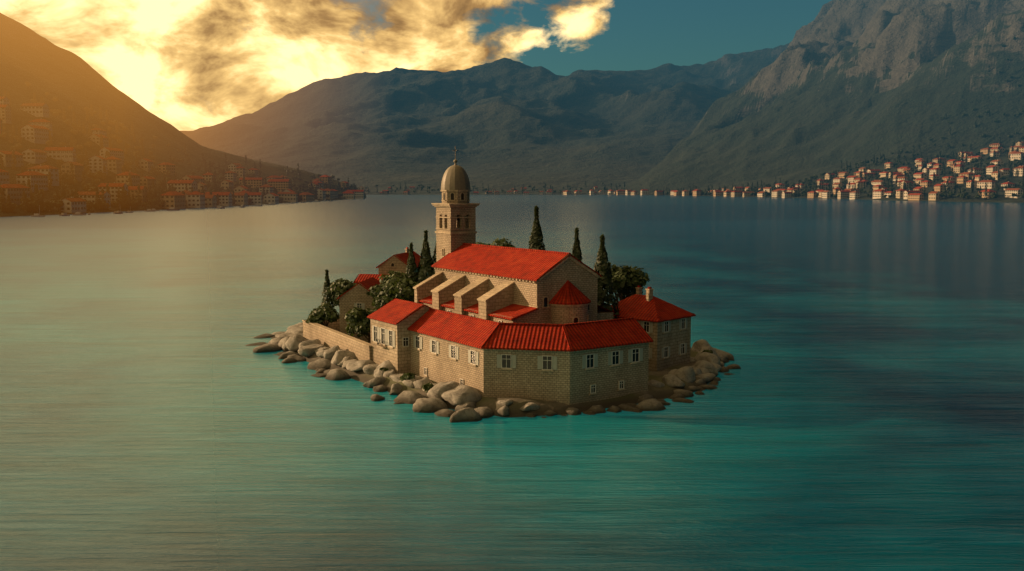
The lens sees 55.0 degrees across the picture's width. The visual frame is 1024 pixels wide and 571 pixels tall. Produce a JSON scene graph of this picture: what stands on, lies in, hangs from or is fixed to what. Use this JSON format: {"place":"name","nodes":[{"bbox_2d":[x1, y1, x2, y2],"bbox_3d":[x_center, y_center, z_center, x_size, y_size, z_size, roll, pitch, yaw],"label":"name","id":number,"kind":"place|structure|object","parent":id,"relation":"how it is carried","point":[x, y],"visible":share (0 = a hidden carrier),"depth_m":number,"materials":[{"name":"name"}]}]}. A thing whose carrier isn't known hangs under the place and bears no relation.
{"place":"outdoors","nodes":[
{"label":"outdoors","id":0,"kind":"place"},
{"bbox_2d":[0,13,350,216],"bbox_3d":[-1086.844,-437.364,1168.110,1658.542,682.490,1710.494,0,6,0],"label":"mountain terrain","id":1,"kind":"structure","parent":0,"point":[43,66],"depth_m":1309.93,"materials":[{"name":"brown stone"}]},
{"bbox_2d":[0,81,358,211],"bbox_3d":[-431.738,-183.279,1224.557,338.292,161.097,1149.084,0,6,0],"label":"town trees","id":2,"kind":"object","parent":1,"relation":"on","point":[36,204],"visible":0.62,"depth_m":968.33,"materials":[{"name":"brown plant"}]},
{"bbox_2d":[0,96,365,212],"bbox_3d":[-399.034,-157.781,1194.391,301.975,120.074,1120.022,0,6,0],"label":"town","id":3,"kind":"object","parent":1,"relation":"on","point":[36,131],"visible":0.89,"depth_m":978.21,"materials":[{"name":"beige stone"}]},
{"bbox_2d":[0,0,831,130],"label":"sky","id":4,"kind":"structure","parent":0,"point":[193,65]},
{"bbox_2d":[181,43,789,194],"bbox_3d":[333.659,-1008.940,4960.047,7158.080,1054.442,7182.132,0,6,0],"label":"mountain terrain","id":5,"kind":"structure","parent":0,"point":[506,124],"depth_m":4096.76,"materials":[{"name":"grey stone"}]},
{"bbox_2d":[352,181,624,193],"bbox_3d":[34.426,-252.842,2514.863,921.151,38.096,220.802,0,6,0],"label":"town trees","id":6,"kind":"object","parent":5,"relation":"on","point":[473,186],"visible":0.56,"depth_m":2488.10,"materials":[{"name":"green plant"}]},
{"bbox_2d":[365,186,615,194],"bbox_3d":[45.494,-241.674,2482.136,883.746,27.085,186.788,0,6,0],"label":"town","id":7,"kind":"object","parent":5,"relation":"on","point":[548,192],"visible":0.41,"depth_m":2421.63,"materials":[{"name":"brown stone"}]},
{"bbox_2d":[282,336,708,416],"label":"island ground","id":8,"kind":"structure","parent":0,"point":[560,408],"depth_m":98.04,"materials":[{"name":"brown stone"}]},
{"bbox_2d":[245,322,740,422],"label":"boulder","id":9,"kind":"object","parent":8,"relation":"on","point":[704,370],"visible":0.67,"depth_m":104.78,"materials":[{"name":"stone"}]},
{"bbox_2d":[302,247,695,370],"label":"outbuildings","id":10,"kind":"structure","parent":8,"relation":"on","point":[665,325],"depth_m":113.49,"materials":[{"name":"stone"}]},
{"bbox_2d":[305,205,712,392],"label":"island trees","id":11,"kind":"object","parent":8,"relation":"on","point":[623,282],"visible":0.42,"depth_m":124.66,"materials":[{"name":"green plant"}]},
{"bbox_2d":[367,146,652,404],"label":"monastery","id":12,"kind":"structure","parent":8,"relation":"on","point":[491,321],"depth_m":102.28,"materials":[{"name":"stone"}]},
{"bbox_2d":[0,195,1023,570],"bbox_3d":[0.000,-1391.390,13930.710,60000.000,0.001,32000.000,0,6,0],"label":"sea water","id":13,"kind":"structure","parent":0,"point":[862,409],"depth_m":92.91,"materials":[{"name":"teal liquid"}]},
{"bbox_2d":[30,199,330,216],"bbox_3d":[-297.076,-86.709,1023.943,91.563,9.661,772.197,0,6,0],"label":"moored boats","id":14,"kind":"object","parent":13,"relation":"on","point":[117,212],"visible":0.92,"depth_m":828.03,"materials":[{"name":"white"}]},
{"bbox_2d":[614,0,1023,202],"bbox_3d":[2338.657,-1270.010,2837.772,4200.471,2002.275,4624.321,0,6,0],"label":"mountain terrain","id":15,"kind":"structure","parent":0,"point":[833,85],"depth_m":2349.97,"materials":[{"name":"grey stone"}]},
{"bbox_2d":[563,142,1023,200],"bbox_3d":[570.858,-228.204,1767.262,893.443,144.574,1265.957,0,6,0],"label":"town","id":16,"kind":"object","parent":15,"relation":"on","point":[880,191],"visible":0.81,"depth_m":1639.23,"materials":[{"name":"beige stone"}]},
{"bbox_2d":[657,37,1023,199],"bbox_3d":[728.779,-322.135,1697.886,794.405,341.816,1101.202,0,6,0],"label":"town trees","id":17,"kind":"object","parent":15,"relation":"on","point":[795,193],"visible":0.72,"depth_m":1719.46,"materials":[{"name":"green plant"}]}
]}

